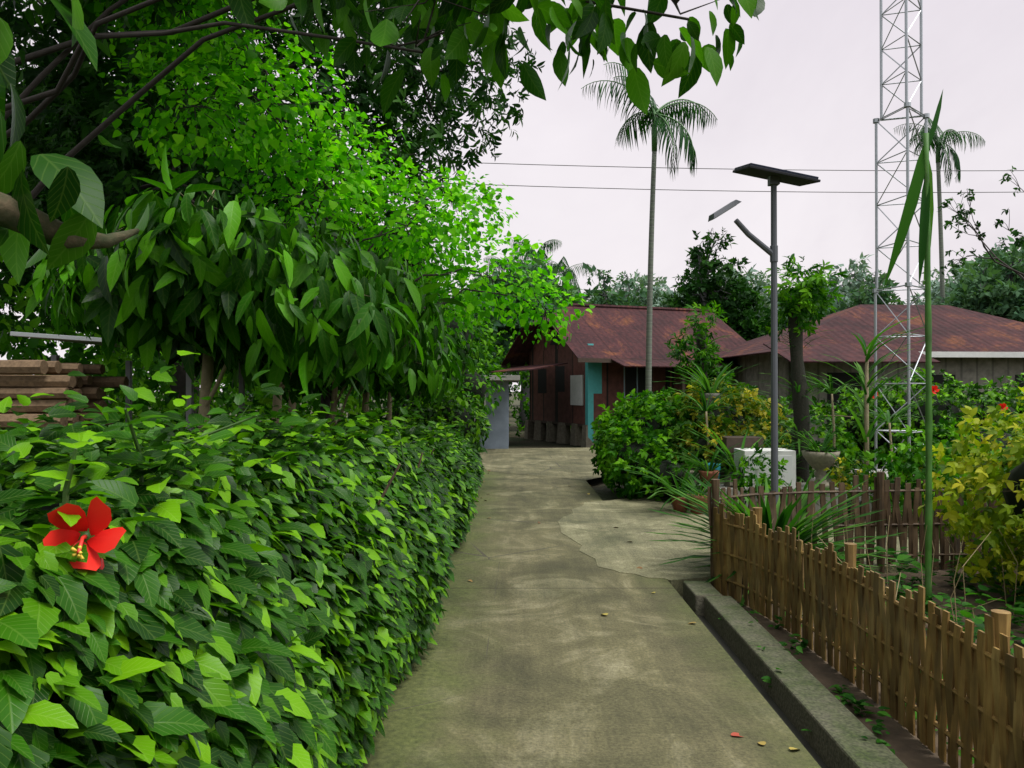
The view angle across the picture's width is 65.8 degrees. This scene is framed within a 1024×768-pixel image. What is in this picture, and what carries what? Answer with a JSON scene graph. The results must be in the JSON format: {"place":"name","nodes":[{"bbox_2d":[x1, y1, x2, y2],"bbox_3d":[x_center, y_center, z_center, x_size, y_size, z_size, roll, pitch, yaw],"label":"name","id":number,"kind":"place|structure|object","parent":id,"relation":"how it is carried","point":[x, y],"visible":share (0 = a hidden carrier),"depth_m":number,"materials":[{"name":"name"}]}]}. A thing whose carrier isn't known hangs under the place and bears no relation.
{"place":"outdoors","nodes":[
{"label":"outdoors","id":0,"kind":"place"},
{"bbox_2d":[221,332,462,429],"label":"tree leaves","id":1,"kind":"object","parent":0,"point":[414,377],"depth_m":8.23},
{"bbox_2d":[367,329,462,411],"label":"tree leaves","id":2,"kind":"object","parent":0,"point":[451,338],"depth_m":11.00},
{"bbox_2d":[476,256,530,373],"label":"areca palm fronds","id":3,"kind":"object","parent":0,"point":[499,266],"depth_m":51.89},
{"bbox_2d":[0,0,1023,391],"label":"sky","id":4,"kind":"structure","parent":0,"point":[801,94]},
{"bbox_2d":[507,237,561,277],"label":"areca palm fronds","id":5,"kind":"object","parent":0,"point":[550,245],"depth_m":48.20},
{"bbox_2d":[108,392,1023,563],"bbox_3d":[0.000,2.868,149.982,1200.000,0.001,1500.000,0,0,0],"label":"ground","id":6,"kind":"structure","parent":0,"point":[601,490],"depth_m":24.62,"materials":[{"name":"concrete"}]},
{"bbox_2d":[0,360,128,437],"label":"firewood stack","id":7,"kind":"object","parent":6,"relation":"on","point":[28,378],"visible":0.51,"depth_m":6.25,"materials":[{"name":"brown wood"}]},
{"bbox_2d":[0,0,148,284],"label":"tree","id":8,"kind":"object","parent":6,"relation":"on","point":[75,200],"depth_m":2.44,"materials":[{"name":"plant"}]},
{"bbox_2d":[10,331,244,431],"bbox_3d":[-3.200,0.617,7.295,1.797,2.080,1.700,0,0,0],"label":"sheet roof shelter","id":9,"kind":"object","parent":6,"relation":"on","point":[128,365],"visible":0.3,"depth_m":6.73,"materials":[{"name":"grey"}]},
{"bbox_2d":[22,65,312,423],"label":"tree leaves","id":10,"kind":"object","parent":6,"relation":"on","point":[151,173],"depth_m":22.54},
{"bbox_2d":[18,145,423,431],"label":"tree leaves","id":11,"kind":"object","parent":6,"relation":"on","point":[227,284],"depth_m":4.31,"materials":[{"name":"plant"}]},
{"bbox_2d":[0,350,458,767],"bbox_3d":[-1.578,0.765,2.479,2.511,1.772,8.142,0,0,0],"label":"hedge leaves","id":12,"kind":"object","parent":6,"relation":"on","point":[200,610],"visible":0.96,"depth_m":1.75,"materials":[{"name":"green plant"}]},
{"bbox_2d":[70,528,94,559],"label":"stamens","id":13,"kind":"object","parent":12,"relation":"on","point":[85,536],"visible":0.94,"depth_m":1.25,"materials":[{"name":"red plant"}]},
{"bbox_2d":[43,496,125,570],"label":"hedge flower petals","id":14,"kind":"object","parent":12,"relation":"on","point":[97,521],"visible":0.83,"depth_m":1.28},
{"bbox_2d":[98,558,103,569],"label":"hibiscus buds","id":15,"kind":"object","parent":12,"relation":"on","point":[102,564],"visible":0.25,"depth_m":1.30,"materials":[{"name":"red"}]},
{"bbox_2d":[30,395,453,527],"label":"hedge shoots","id":16,"kind":"object","parent":12,"relation":"attached to","point":[70,520],"visible":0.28,"depth_m":1.67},
{"bbox_2d":[0,0,544,431],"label":"dark tree","id":17,"kind":"object","parent":6,"relation":"on","point":[86,98],"depth_m":12.68,"materials":[{"name":"plant"}]},
{"bbox_2d":[0,243,570,442],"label":"undergrowth","id":18,"kind":"object","parent":6,"relation":"on","point":[34,349],"visible":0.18,"depth_m":12.63,"materials":[{"name":"green plant"}]},
{"bbox_2d":[123,209,466,423],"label":"tree leaves","id":19,"kind":"object","parent":6,"relation":"on","point":[410,291],"depth_m":5.76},
{"bbox_2d":[158,303,444,427],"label":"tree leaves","id":20,"kind":"object","parent":6,"relation":"on","point":[387,376],"depth_m":7.29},
{"bbox_2d":[84,0,594,423],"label":"lime tree","id":21,"kind":"object","parent":6,"relation":"on","point":[269,134],"depth_m":9.55,"materials":[{"name":"plant"}]},
{"bbox_2d":[284,331,471,420],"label":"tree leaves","id":22,"kind":"object","parent":6,"relation":"on","point":[456,384],"depth_m":9.51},
{"bbox_2d":[270,402,485,555],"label":"hedge leaves","id":23,"kind":"object","parent":6,"relation":"on","point":[461,472],"visible":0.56,"depth_m":7.64,"materials":[{"name":"green plant"}]},
{"bbox_2d":[307,209,454,404],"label":"tree leaves","id":24,"kind":"object","parent":6,"relation":"on","point":[355,233],"depth_m":28.61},
{"bbox_2d":[0,0,764,199],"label":"leaf tree","id":25,"kind":"object","parent":6,"relation":"on","point":[581,20],"depth_m":5.78,"materials":[{"name":"plant"}]},
{"bbox_2d":[343,281,497,401],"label":"tree leaves","id":26,"kind":"object","parent":6,"relation":"on","point":[494,355],"depth_m":35.92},
{"bbox_2d":[345,201,505,422],"bbox_3d":[-1.776,-1.143,16.757,3.491,5.854,5.218,0,-1,-33],"label":"tree","id":27,"kind":"object","parent":6,"relation":"on","point":[483,359],"depth_m":16.57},
{"bbox_2d":[386,309,482,424],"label":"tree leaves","id":28,"kind":"object","parent":6,"relation":"on","point":[466,353],"depth_m":12.28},
{"bbox_2d":[399,387,491,459],"bbox_3d":[-1.125,0.728,13.189,1.430,1.446,2.150,0,0,-25],"label":"hedge bush","id":29,"kind":"object","parent":6,"relation":"on","point":[458,401],"depth_m":12.65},
{"bbox_2d":[387,375,519,448],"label":"blue building","id":30,"kind":"structure","parent":6,"relation":"on","point":[498,435],"depth_m":20.89,"materials":[{"name":"grey concrete"}]},
{"bbox_2d":[477,342,516,374],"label":"tree leaves","id":31,"kind":"object","parent":6,"relation":"on","point":[495,348],"visible":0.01,"depth_m":40.93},
{"bbox_2d":[451,252,590,429],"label":"tree leaves","id":32,"kind":"object","parent":6,"relation":"on","point":[518,327],"depth_m":32.12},
{"bbox_2d":[480,447,600,479],"bbox_3d":[-0.400,1.683,17.487,6.200,0.001,7.800,0,0,0],"label":"yard concrete","id":33,"kind":"object","parent":6,"relation":"on","point":[558,462],"visible":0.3,"depth_m":16.91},
{"bbox_2d":[529,262,635,378],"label":"tree leaves","id":34,"kind":"object","parent":6,"relation":"on","point":[597,298],"depth_m":35.85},
{"bbox_2d":[363,471,820,767],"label":"path","id":35,"kind":"structure","parent":6,"relation":"on","point":[536,658],"depth_m":4.33,"materials":[{"name":"concrete"}]},
{"bbox_2d":[403,467,799,749],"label":"fallen leaves","id":36,"kind":"object","parent":35,"relation":"on","point":[764,743],"visible":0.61,"depth_m":5.26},
{"bbox_2d":[596,271,646,305],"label":"tree leaves","id":37,"kind":"object","parent":6,"relation":"on","point":[628,299],"depth_m":41.32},
{"bbox_2d":[524,330,724,447],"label":"timber house","id":38,"kind":"structure","parent":6,"relation":"on","point":[573,393],"depth_m":24.06,"materials":[{"name":"wood"}]},
{"bbox_2d":[550,333,560,344],"bbox_3d":[1.407,-1.478,25.045,0.020,0.450,1.000,0,0,-22],"label":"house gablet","id":39,"kind":"object","parent":38,"relation":"attached to","point":[553,342],"visible":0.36,"depth_m":25.09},
{"bbox_2d":[501,358,730,397],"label":"house fascia frames","id":40,"kind":"structure","parent":38,"relation":"attached to","point":[602,360],"depth_m":22.42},
{"bbox_2d":[489,303,746,372],"bbox_3d":[3.513,-1.475,25.491,7.600,2.210,6.650,0,0,-22],"label":"roof","id":41,"kind":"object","parent":38,"relation":"on","point":[617,333],"visible":0.62,"depth_m":24.62,"materials":[{"name":"metal"}]},
{"bbox_2d":[581,269,676,306],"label":"tree leaves","id":42,"kind":"object","parent":6,"relation":"on","point":[657,294],"depth_m":60.83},
{"bbox_2d":[589,387,705,500],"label":"bush leaves","id":43,"kind":"object","parent":6,"relation":"on","point":[611,436],"visible":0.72,"depth_m":11.64,"materials":[{"name":"green plant"}]},
{"bbox_2d":[614,417,686,489],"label":"bush","id":44,"kind":"object","parent":6,"relation":"on","point":[664,464],"visible":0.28,"depth_m":11.32,"materials":[{"name":"green plant"}]},
{"bbox_2d":[664,300,734,394],"bbox_3d":[3.282,-0.536,13.841,1.267,1.898,1.104,0,0,0],"label":"tree","id":45,"kind":"object","parent":6,"relation":"on","point":[709,359],"visible":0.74,"depth_m":13.72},
{"bbox_2d":[696,329,707,402],"bbox_3d":[3.352,0.411,13.809,0.279,2.715,0.272,0,0,0],"label":"stump trunk","id":46,"kind":"object","parent":6,"relation":"on","point":[698,342],"visible":0.21,"depth_m":13.71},
{"bbox_2d":[673,335,731,385],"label":"stump epiphytes","id":47,"kind":"object","parent":46,"relation":"attached to","point":[706,363],"visible":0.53,"depth_m":13.65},
{"bbox_2d":[659,227,769,340],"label":"tree leaves","id":48,"kind":"object","parent":6,"relation":"on","point":[743,298],"depth_m":32.40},
{"bbox_2d":[653,263,779,319],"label":"tree leaves","id":49,"kind":"object","parent":6,"relation":"on","point":[750,277],"visible":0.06,"depth_m":44.26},
{"bbox_2d":[664,374,803,481],"bbox_3d":[3.384,0.846,12.063,2.323,2.012,3.351,0,0,0],"label":"croton bush","id":50,"kind":"object","parent":6,"relation":"on","point":[759,411],"depth_m":11.84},
{"bbox_2d":[681,596,827,767],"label":"drain channel","id":51,"kind":"object","parent":6,"relation":"on","point":[764,693],"depth_m":4.36,"materials":[{"name":"grey"}]},
{"bbox_2d":[558,496,1000,595],"bbox_3d":[2.975,1.689,9.023,4.888,0.144,5.182,0,0,0],"label":"concrete slab","id":52,"kind":"object","parent":6,"relation":"on","point":[595,534],"visible":0.3,"depth_m":8.19,"materials":[{"name":"concrete"}]},
{"bbox_2d":[708,163,820,503],"bbox_3d":[2.575,-0.313,8.180,1.108,3.954,0.447,0,0,-8],"label":"solar street light","id":53,"kind":"object","parent":52,"relation":"on","point":[775,177],"visible":0.94,"depth_m":8.17,"materials":[{"name":"grey"}]},
{"bbox_2d":[679,436,871,510],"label":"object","id":54,"kind":"object","parent":52,"relation":"on","point":[784,453],"visible":0.21,"depth_m":10.16,"materials":[{"name":"white paint"}]},
{"bbox_2d":[705,411,709,461],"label":"plant stem","id":55,"kind":"object","parent":54,"relation":"on","point":[707,428],"visible":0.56,"depth_m":11.18,"materials":[{"name":"grey plant"}]},
{"bbox_2d":[801,450,839,488],"bbox_3d":[4.000,1.105,10.242,0.468,0.470,0.480,0,0,0],"label":"planter","id":56,"kind":"object","parent":54,"relation":"on","point":[820,461],"visible":0.71,"depth_m":10.12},
{"bbox_2d":[778,426,858,460],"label":"planter plant","id":57,"kind":"object","parent":56,"relation":"in","point":[814,446],"visible":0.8,"depth_m":10.25,"materials":[{"name":"green plant"}]},
{"bbox_2d":[687,470,912,515],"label":"flower pots","id":58,"kind":"object","parent":52,"relation":"on","point":[709,476],"visible":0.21,"depth_m":10.12,"materials":[{"name":"ceramic"}]},
{"bbox_2d":[666,467,729,504],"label":"strap plant","id":59,"kind":"object","parent":58,"relation":"on","point":[691,481],"visible":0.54,"depth_m":10.01,"materials":[{"name":"green plant"}]},
{"bbox_2d":[668,444,747,475],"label":"strap plant","id":60,"kind":"object","parent":58,"relation":"on","point":[708,469],"visible":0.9,"depth_m":10.29,"materials":[{"name":"green plant"}]},
{"bbox_2d":[677,422,807,472],"bbox_3d":[3.008,0.814,10.297,1.604,0.718,1.103,0,0,23],"label":"spiky plant","id":61,"kind":"object","parent":58,"relation":"on","point":[727,451],"visible":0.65,"depth_m":10.25,"materials":[{"name":"green plant"}]},
{"bbox_2d":[763,438,829,472],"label":"strap plant","id":62,"kind":"object","parent":58,"relation":"on","point":[797,455],"visible":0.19,"depth_m":10.60,"materials":[{"name":"green plant"}]},
{"bbox_2d":[790,439,821,477],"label":"shrub","id":63,"kind":"object","parent":58,"relation":"on","point":[811,468],"visible":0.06,"depth_m":11.58,"materials":[{"name":"green plant"}]},
{"bbox_2d":[825,427,864,474],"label":"shrub","id":64,"kind":"object","parent":58,"relation":"on","point":[850,452],"visible":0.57,"depth_m":10.28,"materials":[{"name":"green plant"}]},
{"bbox_2d":[836,455,923,497],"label":"shrub","id":65,"kind":"object","parent":58,"relation":"on","point":[889,478],"visible":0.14,"depth_m":9.70,"materials":[{"name":"green plant"}]},
{"bbox_2d":[892,456,925,499],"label":"shrub","id":66,"kind":"object","parent":58,"relation":"on","point":[919,466],"visible":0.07,"depth_m":9.80,"materials":[{"name":"green plant"}]},
{"bbox_2d":[671,393,1000,517],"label":"flower pots","id":67,"kind":"object","parent":52,"relation":"on","point":[676,503],"visible":0.2,"depth_m":10.02,"materials":[{"name":"ceramic"}]},
{"bbox_2d":[620,458,732,509],"bbox_3d":[2.143,1.235,10.008,1.620,0.649,1.364,0,0,0],"label":"strap plant","id":68,"kind":"object","parent":67,"relation":"on","point":[694,474],"visible":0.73,"depth_m":10.05,"materials":[{"name":"green plant"}]},
{"bbox_2d":[658,387,751,415],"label":"palm tuft","id":69,"kind":"object","parent":67,"relation":"on","point":[709,408],"visible":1,"depth_m":11.12,"materials":[{"name":"green plant"}]},
{"bbox_2d":[652,361,768,402],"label":"strap plant","id":70,"kind":"object","parent":67,"relation":"on","point":[705,385],"visible":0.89,"depth_m":11.80,"materials":[{"name":"green plant"}]},
{"bbox_2d":[731,442,788,504],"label":"shrub","id":71,"kind":"object","parent":67,"relation":"in","point":[744,464],"visible":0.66,"depth_m":9.69,"materials":[{"name":"green plant"}]},
{"bbox_2d":[766,468,847,505],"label":"strap plant","id":72,"kind":"object","parent":67,"relation":"in","point":[806,484],"visible":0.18,"depth_m":9.83,"materials":[{"name":"green plant"}]},
{"bbox_2d":[823,450,876,503],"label":"shrub","id":73,"kind":"object","parent":67,"relation":"on","point":[843,472],"visible":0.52,"depth_m":9.54,"materials":[{"name":"green plant"}]},
{"bbox_2d":[853,399,924,425],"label":"palm tuft","id":74,"kind":"object","parent":67,"relation":"on","point":[883,416],"visible":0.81,"depth_m":10.93,"materials":[{"name":"green plant"}]},
{"bbox_2d":[683,581,907,767],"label":"kerb","id":75,"kind":"structure","parent":6,"relation":"on","point":[800,695],"depth_m":4.07,"materials":[{"name":"concrete"}]},
{"bbox_2d":[718,618,890,745],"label":"fallen leaves","id":76,"kind":"object","parent":75,"relation":"on","point":[767,679],"visible":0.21,"depth_m":4.27,"materials":[{"name":"green plant"}]},
{"bbox_2d":[746,330,847,457],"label":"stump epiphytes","id":77,"kind":"object","parent":6,"relation":"on","point":[797,391],"visible":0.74,"depth_m":10.82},
{"bbox_2d":[788,296,809,481],"bbox_3d":[3.951,0.262,10.908,0.291,2.967,0.288,0,0,0],"label":"tree trunk","id":78,"kind":"object","parent":6,"relation":"on","point":[800,405],"visible":0.62,"depth_m":10.81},
{"bbox_2d":[758,253,847,342],"bbox_3d":[4.005,-1.212,10.914,1.148,1.288,0.950,0,0,0],"label":"stump fern","id":79,"kind":"object","parent":78,"relation":"on","point":[807,292],"visible":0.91,"depth_m":10.80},
{"bbox_2d":[766,280,835,330],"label":"tree leaves","id":80,"kind":"object","parent":6,"relation":"on","point":[818,304],"depth_m":37.49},
{"bbox_2d":[831,394,835,481],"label":"plant stem","id":81,"kind":"object","parent":6,"relation":"on","point":[833,420],"visible":0.53,"depth_m":10.98,"materials":[{"name":"grey plant"}]},
{"bbox_2d":[823,252,900,310],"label":"tree leaves","id":82,"kind":"object","parent":6,"relation":"on","point":[855,283],"depth_m":43.53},
{"bbox_2d":[806,316,924,466],"bbox_3d":[4.786,0.441,10.619,1.509,2.585,1.541,0,0,0],"label":"spiky plant","id":83,"kind":"object","parent":6,"relation":"on","point":[870,347],"depth_m":10.58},
{"bbox_2d":[829,271,906,313],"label":"tree leaves","id":84,"kind":"object","parent":6,"relation":"on","point":[864,297],"depth_m":29.65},
{"bbox_2d":[726,352,1023,446],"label":"house wall","id":85,"kind":"structure","parent":6,"relation":"on","point":[969,367],"depth_m":20.30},
{"bbox_2d":[716,304,1023,362],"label":"roof","id":86,"kind":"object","parent":85,"relation":"on","point":[955,329],"visible":0.68,"depth_m":20.98,"materials":[{"name":"metal"}]},
{"bbox_2d":[888,423,892,461],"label":"plant stem","id":87,"kind":"object","parent":6,"relation":"on","point":[890,435],"visible":0.41,"depth_m":10.88,"materials":[{"name":"grey plant"}]},
{"bbox_2d":[763,366,1023,486],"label":"hibiscus shrub","id":88,"kind":"object","parent":6,"relation":"on","point":[947,394],"depth_m":14.22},
{"bbox_2d":[932,385,939,393],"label":"flower shrub petals","id":89,"kind":"object","parent":88,"relation":"attached to","point":[935,388],"visible":0.8,"depth_m":13.47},
{"bbox_2d":[998,403,1007,409],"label":"flower shrub petals","id":90,"kind":"object","parent":88,"relation":"on","point":[1003,405],"visible":0.64,"depth_m":13.38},
{"bbox_2d":[853,0,960,502],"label":"lattice mast","id":91,"kind":"object","parent":6,"relation":"on","point":[925,116],"visible":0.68,"depth_m":12.10,"materials":[{"name":"metal"}]},
{"bbox_2d":[906,290,934,304],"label":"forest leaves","id":92,"kind":"object","parent":6,"relation":"on","point":[919,302],"depth_m":86.90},
{"bbox_2d":[847,416,1023,539],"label":"mast base shrubs","id":93,"kind":"object","parent":6,"relation":"on","point":[911,464],"visible":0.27,"depth_m":9.17,"materials":[{"name":"green plant"}]},
{"bbox_2d":[906,243,1020,304],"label":"tree leaves","id":94,"kind":"object","parent":6,"relation":"on","point":[938,278],"visible":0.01,"depth_m":48.08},
{"bbox_2d":[918,387,1023,600],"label":"golden shrub","id":95,"kind":"object","parent":6,"relation":"on","point":[988,473],"depth_m":5.98,"materials":[{"name":"plant"}]},
{"bbox_2d":[931,247,1023,302],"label":"tree leaves","id":96,"kind":"object","parent":6,"relation":"on","point":[947,286],"visible":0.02,"depth_m":42.59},
{"bbox_2d":[935,235,1023,321],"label":"tree leaves","id":97,"kind":"object","parent":6,"relation":"on","point":[989,298],"depth_m":27.55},
{"bbox_2d":[936,236,1023,304],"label":"tree leaves","id":98,"kind":"object","parent":6,"relation":"on","point":[968,266],"visible":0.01,"depth_m":36.38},
{"bbox_2d":[545,256,596,292],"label":"areca palm fronds","id":99,"kind":"object","parent":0,"point":[560,263],"depth_m":49.89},
{"bbox_2d":[264,160,1023,192],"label":"power lines","id":100,"kind":"object","parent":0,"point":[751,191],"visible":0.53,"depth_m":26.04,"materials":[{"name":"black metal"}]},
{"bbox_2d":[581,62,716,396],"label":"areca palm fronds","id":101,"kind":"object","parent":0,"point":[643,121],"depth_m":17.97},
{"bbox_2d":[790,371,871,395],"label":"palm tuft","id":102,"kind":"object","parent":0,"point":[828,390],"visible":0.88,"depth_m":10.94,"materials":[{"name":"green plant"}]},
{"bbox_2d":[721,568,1023,767],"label":"garden soil","id":103,"kind":"structure","parent":0,"point":[910,749],"depth_m":4.62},
{"bbox_2d":[646,466,906,605],"bbox_3d":[2.156,1.238,6.712,2.038,0.970,2.385,0,0,0],"label":"spider lily clump","id":104,"kind":"object","parent":103,"relation":"on","point":[803,532],"visible":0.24,"depth_m":6.50,"materials":[{"name":"green plant"}]},
{"bbox_2d":[694,532,903,574],"bbox_3d":[2.374,1.521,6.517,1.685,0.573,1.808,0,0,24],"label":"spider lily clump","id":105,"kind":"object","parent":103,"relation":"on","point":[860,556],"visible":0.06,"depth_m":6.56,"materials":[{"name":"green plant"}]},
{"bbox_2d":[734,599,894,753],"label":"weeds","id":106,"kind":"object","parent":103,"relation":"on","point":[878,727],"visible":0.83,"depth_m":3.95,"materials":[{"name":"green plant"}]},
{"bbox_2d":[707,471,1023,586],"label":"bamboo fence","id":107,"kind":"object","parent":103,"relation":"on","point":[908,520],"visible":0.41,"depth_m":6.99,"materials":[{"name":"wood"}]},
{"bbox_2d":[713,503,1023,767],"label":"bamboo fence","id":108,"kind":"object","parent":103,"relation":"on","point":[873,632],"visible":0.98,"depth_m":3.88,"materials":[{"name":"wood"}]},
{"bbox_2d":[765,595,973,763],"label":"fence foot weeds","id":109,"kind":"object","parent":103,"relation":"on","point":[959,752],"visible":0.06,"depth_m":3.69,"materials":[{"name":"green plant"}]},
{"bbox_2d":[772,507,1020,632],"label":"dry garden stalks","id":110,"kind":"object","parent":103,"relation":"on","point":[932,568],"visible":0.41,"depth_m":5.45,"materials":[{"name":"brown"}]},
{"bbox_2d":[793,537,1023,706],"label":"garden plants","id":111,"kind":"object","parent":103,"relation":"on","point":[977,620],"visible":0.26,"depth_m":5.96,"materials":[{"name":"green plant"}]},
{"bbox_2d":[923,133,932,611],"bbox_3d":[3.023,-0.065,5.751,0.060,3.520,0.055,0,0,-22],"label":"green bamboo pole","id":112,"kind":"object","parent":103,"relation":"on","point":[928,452],"visible":0.91,"depth_m":5.73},
{"bbox_2d":[883,91,942,289],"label":"bamboo leaves","id":113,"kind":"object","parent":112,"relation":"attached to","point":[927,204],"visible":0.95,"depth_m":5.77,"materials":[{"name":"green plant"}]},
{"bbox_2d":[894,118,984,302],"bbox_3d":[16.267,-4.095,30.277,2.871,11.966,3.072,0,0,0],"label":"palm tree","id":114,"kind":"object","parent":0,"point":[955,158],"depth_m":29.97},
{"bbox_2d":[937,166,1023,279],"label":"sparse tree","id":115,"kind":"object","parent":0,"point":[1015,233],"depth_m":18.90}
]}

